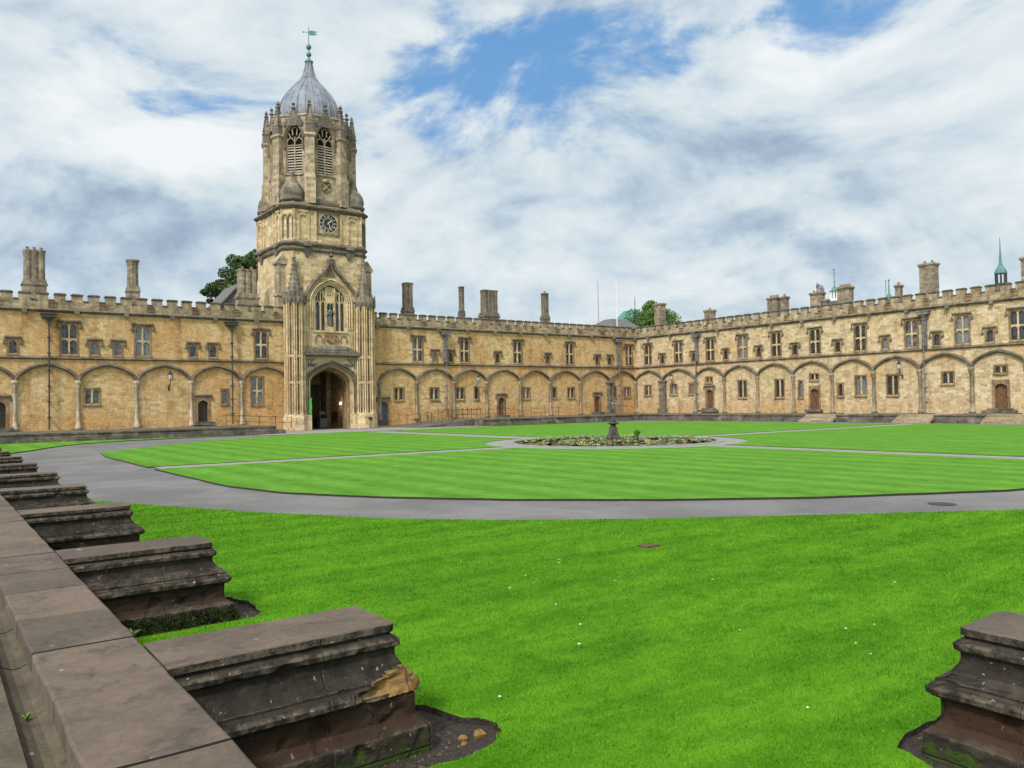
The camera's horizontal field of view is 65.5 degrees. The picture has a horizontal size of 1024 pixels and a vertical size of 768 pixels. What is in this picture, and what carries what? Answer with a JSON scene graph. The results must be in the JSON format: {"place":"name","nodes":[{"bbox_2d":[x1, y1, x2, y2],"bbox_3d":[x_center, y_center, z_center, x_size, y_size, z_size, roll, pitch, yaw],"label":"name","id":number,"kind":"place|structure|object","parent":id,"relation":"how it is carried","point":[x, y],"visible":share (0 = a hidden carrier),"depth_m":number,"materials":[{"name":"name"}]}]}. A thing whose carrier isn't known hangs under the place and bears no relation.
{"place":"outdoors","nodes":[
{"label":"outdoors","id":0,"kind":"place"},
{"bbox_2d":[0,629,26,669],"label":"terrace","id":1,"kind":"structure","parent":0,"point":[12,669],"depth_m":5.32,"materials":[{"name":"stone"}]},
{"bbox_2d":[0,598,68,767],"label":"gutter","id":2,"kind":"object","parent":1,"relation":"on","point":[34,741],"visible":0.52,"depth_m":4.25,"materials":[{"name":"stone"}]},
{"bbox_2d":[0,435,242,453],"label":"lawn","id":3,"kind":"structure","parent":0,"point":[19,448],"depth_m":51.43,"materials":[{"name":"plant"}]},
{"bbox_2d":[90,499,499,767],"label":"soil","id":4,"kind":"structure","parent":0,"point":[457,729],"depth_m":5.20,"materials":[{"name":"soil"}]},
{"bbox_2d":[0,471,60,488],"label":"stone plinth","id":5,"kind":"structure","parent":4,"relation":"on","point":[33,479],"depth_m":17.59,"materials":[{"name":"stone"}]},
{"bbox_2d":[0,484,95,510],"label":"stone plinth","id":6,"kind":"structure","parent":4,"relation":"on","point":[36,497],"depth_m":14.35,"materials":[{"name":"stone"}]},
{"bbox_2d":[17,502,144,550],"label":"stone plinth","id":7,"kind":"structure","parent":4,"relation":"on","point":[66,527],"depth_m":11.21,"materials":[{"name":"stone"}]},
{"bbox_2d":[55,535,241,637],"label":"stone plinth","id":8,"kind":"structure","parent":4,"relation":"on","point":[149,587],"depth_m":7.93,"materials":[{"name":"stone"}]},
{"bbox_2d":[144,606,431,767],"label":"stone plinth","id":9,"kind":"structure","parent":4,"relation":"on","point":[335,688],"depth_m":4.73,"materials":[{"name":"stone"}]},
{"bbox_2d":[473,728,485,738],"bbox_3d":[-0.226,2.297,5.247,0.094,0.050,0.070,0,-2,-36],"label":"stone fragment","id":10,"kind":"object","parent":4,"relation":"on","point":[479,733],"visible":1,"depth_m":5.23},
{"bbox_2d":[137,600,946,767],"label":"soil crumbs","id":11,"kind":"object","parent":4,"relation":"on","point":[435,729],"visible":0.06,"depth_m":5.08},
{"bbox_2d":[101,432,520,467],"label":"lawn","id":12,"kind":"structure","parent":0,"point":[309,445],"depth_m":41.15,"materials":[{"name":"plant"}]},
{"bbox_2d":[253,27,376,430],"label":"gate tower","id":13,"kind":"structure","parent":0,"point":[315,270],"depth_m":74.66,"materials":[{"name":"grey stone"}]},
{"bbox_2d":[268,128,272,177],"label":"belfry window","id":14,"kind":"structure","parent":13,"relation":"in","point":[269,134],"depth_m":76.37,"materials":[{"name":"grey stone"}]},
{"bbox_2d":[284,121,303,172],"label":"belfry window","id":15,"kind":"structure","parent":13,"relation":"in","point":[295,139],"depth_m":74.51,"materials":[{"name":"grey stone"}]},
{"bbox_2d":[315,124,335,175],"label":"belfry window","id":16,"kind":"structure","parent":13,"relation":"in","point":[323,142],"depth_m":75.25,"materials":[{"name":"grey stone"}]},
{"bbox_2d":[316,286,343,330],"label":"great window glass","id":17,"kind":"structure","parent":13,"relation":"in","point":[322,304],"depth_m":74.22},
{"bbox_2d":[346,132,350,179],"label":"belfry window","id":18,"kind":"structure","parent":13,"relation":"in","point":[347,132],"depth_m":78.13,"materials":[{"name":"grey stone"}]},
{"bbox_2d":[155,447,507,468],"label":"path","id":19,"kind":"structure","parent":0,"point":[323,458],"depth_m":33.03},
{"bbox_2d":[262,426,488,434],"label":"path","id":20,"kind":"structure","parent":0,"point":[345,430],"depth_m":70.19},
{"bbox_2d":[375,431,544,438],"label":"path","id":21,"kind":"structure","parent":0,"point":[457,434],"depth_m":55.80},
{"bbox_2d":[375,282,637,427],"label":"college range","id":22,"kind":"structure","parent":0,"point":[431,364],"depth_m":86.45,"materials":[{"name":"beige stone"}]},
{"bbox_2d":[393,387,405,401],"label":"window","id":23,"kind":"structure","parent":22,"relation":"in","point":[398,392],"depth_m":79.07,"materials":[{"name":"beige stone"}]},
{"bbox_2d":[410,334,425,362],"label":"window","id":24,"kind":"structure","parent":22,"relation":"in","point":[417,340],"depth_m":80.49,"materials":[{"name":"beige stone"}]},
{"bbox_2d":[429,348,440,362],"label":"window","id":25,"kind":"structure","parent":22,"relation":"in","point":[433,352],"depth_m":81.68,"materials":[{"name":"beige stone"}]},
{"bbox_2d":[429,387,440,400],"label":"window","id":26,"kind":"structure","parent":22,"relation":"in","point":[434,392],"depth_m":81.47,"materials":[{"name":"beige stone"}]},
{"bbox_2d":[447,349,455,363],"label":"window","id":27,"kind":"structure","parent":22,"relation":"in","point":[451,352],"depth_m":82.80,"materials":[{"name":"beige stone"}]},
{"bbox_2d":[455,387,465,400],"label":"window","id":28,"kind":"structure","parent":22,"relation":"in","point":[459,391],"depth_m":83.34,"materials":[{"name":"beige stone"}]},
{"bbox_2d":[457,336,471,363],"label":"window","id":29,"kind":"structure","parent":22,"relation":"in","point":[464,342],"depth_m":83.80,"materials":[{"name":"beige stone"}]},
{"bbox_2d":[493,350,502,364],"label":"window","id":30,"kind":"structure","parent":22,"relation":"in","point":[498,354],"depth_m":86.38,"materials":[{"name":"beige stone"}]},
{"bbox_2d":[511,339,524,364],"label":"window","id":31,"kind":"structure","parent":22,"relation":"in","point":[518,344],"depth_m":87.99,"materials":[{"name":"beige stone"}]},
{"bbox_2d":[522,387,531,399],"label":"window","id":32,"kind":"structure","parent":22,"relation":"in","point":[526,391],"depth_m":88.53,"materials":[{"name":"beige stone"}]},
{"bbox_2d":[543,352,552,364],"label":"window","id":33,"kind":"structure","parent":22,"relation":"in","point":[547,355],"depth_m":90.52,"materials":[{"name":"beige stone"}]},
{"bbox_2d":[564,341,575,365],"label":"window","id":34,"kind":"structure","parent":22,"relation":"in","point":[569,345],"depth_m":92.46,"materials":[{"name":"beige stone"}]},
{"bbox_2d":[567,387,575,399],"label":"window","id":35,"kind":"structure","parent":22,"relation":"in","point":[570,390],"depth_m":92.42,"materials":[{"name":"beige stone"}]},
{"bbox_2d":[623,387,631,398],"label":"window","id":36,"kind":"structure","parent":22,"relation":"in","point":[627,390],"depth_m":97.78,"materials":[{"name":"beige stone"}]},
{"bbox_2d":[624,343,634,366],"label":"window","id":37,"kind":"structure","parent":22,"relation":"in","point":[628,347],"depth_m":98.16,"materials":[{"name":"beige stone"}]},
{"bbox_2d":[0,413,1021,443],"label":"terrace","id":38,"kind":"structure","parent":0,"point":[147,433],"depth_m":66.74,"materials":[{"name":"stone"}]},
{"bbox_2d":[225,415,291,427],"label":"railing","id":39,"kind":"object","parent":38,"relation":"on","point":[259,419],"visible":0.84,"depth_m":66.95,"materials":[{"name":"metal"}]},
{"bbox_2d":[406,408,476,422],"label":"railing","id":40,"kind":"object","parent":38,"relation":"on","point":[448,414],"visible":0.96,"depth_m":80.44,"materials":[{"name":"metal"}]},
{"bbox_2d":[420,407,513,425],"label":"railing","id":41,"kind":"object","parent":38,"relation":"on","point":[480,409],"visible":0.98,"depth_m":79.50,"materials":[{"name":"metal"}]},
{"bbox_2d":[0,0,1023,327],"label":"sky","id":42,"kind":"structure","parent":0,"point":[726,157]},
{"bbox_2d":[11,420,1023,519],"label":"path","id":43,"kind":"structure","parent":0,"point":[96,472],"depth_m":17.41,"materials":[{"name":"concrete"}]},
{"bbox_2d":[0,456,22,463],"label":"stone plinth","id":44,"kind":"structure","parent":43,"relation":"on","point":[10,459],"depth_m":24.31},
{"bbox_2d":[0,462,38,473],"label":"stone plinth","id":45,"kind":"structure","parent":43,"relation":"on","point":[17,468],"depth_m":21.01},
{"bbox_2d":[316,411,328,427],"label":"porter kiosk","id":46,"kind":"object","parent":43,"relation":"on","point":[321,422],"visible":1,"depth_m":78.94,"materials":[{"name":"grey paint"}]},
{"bbox_2d":[799,414,839,421],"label":"stone steps","id":47,"kind":"structure","parent":43,"relation":"on","point":[819,418],"depth_m":71.00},
{"bbox_2d":[892,414,940,422],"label":"stone steps","id":48,"kind":"structure","parent":43,"relation":"on","point":[915,418],"depth_m":64.26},
{"bbox_2d":[928,502,956,505],"bbox_3d":[8.690,2.421,16.092,0.520,0.016,0.520,0,-2,-36],"label":"drain cover","id":49,"kind":"object","parent":43,"relation":"on","point":[942,503],"visible":1,"depth_m":16.05,"materials":[{"name":"black metal"}]},
{"bbox_2d":[981,414,1023,423],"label":"stone steps","id":50,"kind":"structure","parent":43,"relation":"on","point":[1005,419],"depth_m":58.86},
{"bbox_2d":[92,500,1023,767],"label":"lawn","id":51,"kind":"structure","parent":0,"point":[457,716],"depth_m":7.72,"materials":[{"name":"plant"}]},
{"bbox_2d":[154,446,1023,500],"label":"lawn","id":52,"kind":"structure","parent":0,"point":[704,473],"depth_m":23.13,"materials":[{"name":"plant"}]},
{"bbox_2d":[485,436,746,448],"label":"path","id":53,"kind":"structure","parent":0,"point":[501,443],"depth_m":39.38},
{"bbox_2d":[506,418,724,447],"bbox_3d":[5.432,2.466,42.724,11.540,1.310,11.540,0,-2,-36],"label":"fountain","id":54,"kind":"object","parent":53,"relation":"on","point":[613,435],"visible":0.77,"depth_m":40.26,"materials":[{"name":"grey stone"}]},
{"bbox_2d":[514,437,715,445],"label":"water","id":55,"kind":"structure","parent":54,"relation":"in","point":[608,444],"depth_m":41.46,"materials":[{"name":"black liquid"}]},
{"bbox_2d":[515,436,713,445],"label":"lily pads","id":56,"kind":"object","parent":55,"relation":"on","point":[586,440],"visible":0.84,"depth_m":42.05,"materials":[{"name":"plant"}]},
{"bbox_2d":[522,434,710,445],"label":"lily flowers","id":57,"kind":"object","parent":55,"relation":"on","point":[592,438],"visible":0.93,"depth_m":41.96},
{"bbox_2d":[595,319,638,331],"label":"distant house","id":58,"kind":"structure","parent":0,"point":[613,322],"depth_m":138.58,"materials":[{"name":"stone"}]},
{"bbox_2d":[617,296,640,322],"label":"green roofed building","id":59,"kind":"structure","parent":0,"point":[622,314],"depth_m":163.56,"materials":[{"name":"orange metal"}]},
{"bbox_2d":[396,421,891,437],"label":"lawn","id":60,"kind":"structure","parent":0,"point":[673,428],"depth_m":60.86,"materials":[{"name":"plant"}]},
{"bbox_2d":[702,424,909,436],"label":"path","id":61,"kind":"structure","parent":0,"point":[804,430],"depth_m":53.05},
{"bbox_2d":[707,424,1023,456],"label":"lawn","id":62,"kind":"structure","parent":0,"point":[984,439],"depth_m":39.84,"materials":[{"name":"plant"}]},
{"bbox_2d":[720,445,1023,458],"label":"path","id":63,"kind":"structure","parent":0,"point":[982,456],"depth_m":30.78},
{"bbox_2d":[900,729,949,767],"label":"soil","id":64,"kind":"structure","parent":0,"point":[913,746],"depth_m":4.95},
{"bbox_2d":[922,611,1023,767],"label":"stone plinth","id":65,"kind":"structure","parent":64,"relation":"on","point":[978,689],"depth_m":4.64,"materials":[{"name":"stone"}]},
{"label":"ground","id":66,"kind":"structure","parent":0,"visible":0},
{"bbox_2d":[0,494,256,767],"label":"terrace wall","id":67,"kind":"structure","parent":66,"relation":"on","point":[112,692],"depth_m":4.17,"materials":[{"name":"stone"}]},
{"bbox_2d":[0,246,283,432],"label":"college range","id":68,"kind":"structure","parent":66,"relation":"on","point":[76,362],"depth_m":64.70,"materials":[{"name":"beige stone"}]},
{"bbox_2d":[2,335,22,355],"bbox_3d":[-37.489,-2.865,59.804,1.320,1.515,0.430,0,-2,-36],"label":"window","id":69,"kind":"structure","parent":68,"relation":"in","point":[12,341],"depth_m":59.82,"materials":[{"name":"beige stone"}]},
{"bbox_2d":[56,319,82,356],"bbox_3d":[-34.501,-3.547,62.036,1.850,2.880,0.430,0,-2,-36],"label":"window","id":70,"kind":"structure","parent":68,"relation":"in","point":[68,329],"depth_m":62.03,"materials":[{"name":"beige stone"}]},
{"bbox_2d":[83,388,101,405],"bbox_3d":[-33.167,1.021,62.873,1.330,1.480,0.400,0,-2,-36],"label":"window","id":71,"kind":"structure","parent":68,"relation":"in","point":[91,396],"depth_m":62.87,"materials":[{"name":"beige stone"}]},
{"bbox_2d":[85,338,103,356],"bbox_3d":[-33.081,-2.865,63.060,1.320,1.515,0.430,0,-2,-36],"label":"window","id":72,"kind":"structure","parent":68,"relation":"in","point":[94,343],"depth_m":63.09,"materials":[{"name":"beige stone"}]},
{"bbox_2d":[108,339,126,357],"bbox_3d":[-31.738,-2.865,64.052,1.320,1.515,0.430,0,-2,-36],"label":"window","id":73,"kind":"structure","parent":68,"relation":"in","point":[117,344],"depth_m":64.06,"materials":[{"name":"beige stone"}]},
{"bbox_2d":[130,323,154,357],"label":"window","id":74,"kind":"structure","parent":68,"relation":"in","point":[142,331],"depth_m":65.22,"materials":[{"name":"beige stone"}]},
{"bbox_2d":[185,341,200,358],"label":"window","id":75,"kind":"structure","parent":68,"relation":"in","point":[192,347],"depth_m":67.53,"materials":[{"name":"beige stone"}]},
{"bbox_2d":[205,342,220,358],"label":"window","id":76,"kind":"structure","parent":68,"relation":"in","point":[212,348],"depth_m":68.53,"materials":[{"name":"beige stone"}]},
{"bbox_2d":[220,388,229,405],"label":"window","id":77,"kind":"structure","parent":68,"relation":"in","point":[224,392],"depth_m":69.02,"materials":[{"name":"beige stone"}]},
{"bbox_2d":[250,376,264,406],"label":"window","id":78,"kind":"structure","parent":68,"relation":"in","point":[256,382],"depth_m":70.65,"materials":[{"name":"glass"}]},
{"bbox_2d":[251,328,271,359],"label":"window","id":79,"kind":"structure","parent":68,"relation":"in","point":[261,335],"depth_m":71.00,"materials":[{"name":"beige stone"}]},
{"bbox_2d":[199,279,225,303],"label":"broadleaf tree","id":80,"kind":"object","parent":66,"relation":"on","point":[211,289],"visible":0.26,"depth_m":97.86,"materials":[{"name":"green plant"}]},
{"bbox_2d":[207,284,236,308],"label":"roof","id":81,"kind":"structure","parent":66,"relation":"on","point":[227,295],"depth_m":78.39,"materials":[{"name":"stone"}]},
{"bbox_2d":[216,249,257,297],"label":"broadleaf tree","id":82,"kind":"object","parent":66,"relation":"on","point":[230,274],"visible":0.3,"depth_m":97.96,"materials":[{"name":"green plant"}]},
{"bbox_2d":[624,300,685,326],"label":"broadleaf tree","id":83,"kind":"object","parent":66,"relation":"on","point":[646,316],"visible":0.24,"depth_m":150.14,"materials":[{"name":"green plant"}]},
{"bbox_2d":[634,257,1023,413],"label":"college range","id":84,"kind":"structure","parent":66,"relation":"on","point":[961,351],"depth_m":76.01,"materials":[{"name":"beige stone"}]},
{"bbox_2d":[642,342,652,365],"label":"window","id":85,"kind":"structure","parent":84,"relation":"in","point":[647,347],"depth_m":97.11,"materials":[{"name":"beige stone"}]},
{"bbox_2d":[644,384,651,396],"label":"window","id":86,"kind":"structure","parent":84,"relation":"in","point":[648,387],"depth_m":97.09,"materials":[{"name":"beige stone"}]},
{"bbox_2d":[669,383,677,395],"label":"window","id":87,"kind":"structure","parent":84,"relation":"in","point":[672,390],"depth_m":93.85,"materials":[{"name":"beige stone"}]},
{"bbox_2d":[671,339,683,364],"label":"window","id":88,"kind":"structure","parent":84,"relation":"in","point":[678,350],"depth_m":93.21,"materials":[{"name":"beige stone"}]},
{"bbox_2d":[703,336,715,361],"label":"window","id":89,"kind":"structure","parent":84,"relation":"in","point":[710,341],"depth_m":89.47,"materials":[{"name":"beige stone"}]},
{"bbox_2d":[720,347,730,360],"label":"window","id":90,"kind":"structure","parent":84,"relation":"in","point":[726,350],"depth_m":87.78,"materials":[{"name":"beige stone"}]},
{"bbox_2d":[735,333,748,359],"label":"window","id":91,"kind":"structure","parent":84,"relation":"in","point":[742,346],"depth_m":85.93,"materials":[{"name":"beige stone"}]},
{"bbox_2d":[737,379,746,398],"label":"window","id":92,"kind":"structure","parent":84,"relation":"in","point":[741,384],"depth_m":85.93,"materials":[{"name":"beige stone"}]},
{"bbox_2d":[753,344,763,358],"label":"window","id":93,"kind":"structure","parent":84,"relation":"in","point":[758,349],"depth_m":84.33,"materials":[{"name":"beige stone"}]},
{"bbox_2d":[768,330,783,357],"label":"window","id":94,"kind":"structure","parent":84,"relation":"in","point":[775,336],"depth_m":82.50,"materials":[{"name":"beige stone"}]},
{"bbox_2d":[774,378,784,398],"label":"window","id":95,"kind":"structure","parent":84,"relation":"in","point":[779,384],"depth_m":82.22,"materials":[{"name":"beige stone"}]},
{"bbox_2d":[789,341,800,356],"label":"window","id":96,"kind":"structure","parent":84,"relation":"in","point":[794,347],"depth_m":80.85,"materials":[{"name":"beige stone"}]},
{"bbox_2d":[797,380,803,398],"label":"window","id":97,"kind":"structure","parent":84,"relation":"in","point":[800,382],"depth_m":80.29,"materials":[{"name":"beige stone"}]},
{"bbox_2d":[808,373,818,381],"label":"window","id":98,"kind":"structure","parent":84,"relation":"in","point":[813,377],"depth_m":78.97,"materials":[{"name":"beige stone"}]},
{"bbox_2d":[806,326,822,355],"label":"window","id":99,"kind":"structure","parent":84,"relation":"in","point":[815,331],"depth_m":78.95,"materials":[{"name":"beige stone"}]},
{"bbox_2d":[831,338,843,353],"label":"window","id":100,"kind":"structure","parent":84,"relation":"in","point":[837,341],"depth_m":77.01,"materials":[{"name":"beige stone"}]},
{"bbox_2d":[836,382,843,397],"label":"window","id":101,"kind":"structure","parent":84,"relation":"in","point":[840,385],"depth_m":76.80,"materials":[{"name":"beige stone"}]},
{"bbox_2d":[850,321,868,352],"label":"window","id":102,"kind":"structure","parent":84,"relation":"in","point":[859,328],"depth_m":75.10,"materials":[{"name":"beige stone"}]},
{"bbox_2d":[854,374,867,396],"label":"window","id":103,"kind":"structure","parent":84,"relation":"in","point":[860,381],"depth_m":75.08,"materials":[{"name":"beige stone"}]},
{"bbox_2d":[877,334,891,350],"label":"window","id":104,"kind":"structure","parent":84,"relation":"in","point":[885,340],"depth_m":73.22,"materials":[{"name":"beige stone"}]},
{"bbox_2d":[885,374,899,396],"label":"window","id":105,"kind":"structure","parent":84,"relation":"in","point":[892,380],"depth_m":72.63,"materials":[{"name":"beige stone"}]},
{"bbox_2d":[900,316,920,349],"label":"window","id":106,"kind":"structure","parent":84,"relation":"in","point":[911,324],"depth_m":71.22,"materials":[{"name":"beige stone"}]},
{"bbox_2d":[928,330,943,347],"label":"window","id":107,"kind":"structure","parent":84,"relation":"in","point":[936,334],"depth_m":69.52,"materials":[{"name":"beige stone"}]},
{"bbox_2d":[940,371,954,385],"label":"window","id":108,"kind":"structure","parent":84,"relation":"in","point":[947,377],"depth_m":68.70,"materials":[{"name":"beige stone"}]},
{"bbox_2d":[950,311,973,345],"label":"window","id":109,"kind":"structure","parent":84,"relation":"in","point":[962,327],"depth_m":67.73,"materials":[{"name":"beige stone"}]},
{"bbox_2d":[981,325,997,343],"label":"window","id":110,"kind":"structure","parent":84,"relation":"in","point":[989,332],"depth_m":66.01,"materials":[{"name":"beige stone"}]},
{"bbox_2d":[993,364,1008,374],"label":"window","id":111,"kind":"structure","parent":84,"relation":"in","point":[1002,369],"depth_m":65.29,"materials":[{"name":"beige stone"}]},
{"bbox_2d":[1004,306,1023,342],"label":"window","id":112,"kind":"structure","parent":84,"relation":"in","point":[1015,315],"depth_m":64.50,"materials":[{"name":"beige stone"}]},
{"bbox_2d":[829,269,836,308],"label":"cupola tower","id":113,"kind":"structure","parent":66,"relation":"on","point":[833,295],"depth_m":113.87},
{"bbox_2d":[994,237,1006,289],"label":"cupola tower","id":114,"kind":"structure","parent":66,"relation":"on","point":[1000,270],"depth_m":96.27,"materials":[{"name":"metal"}]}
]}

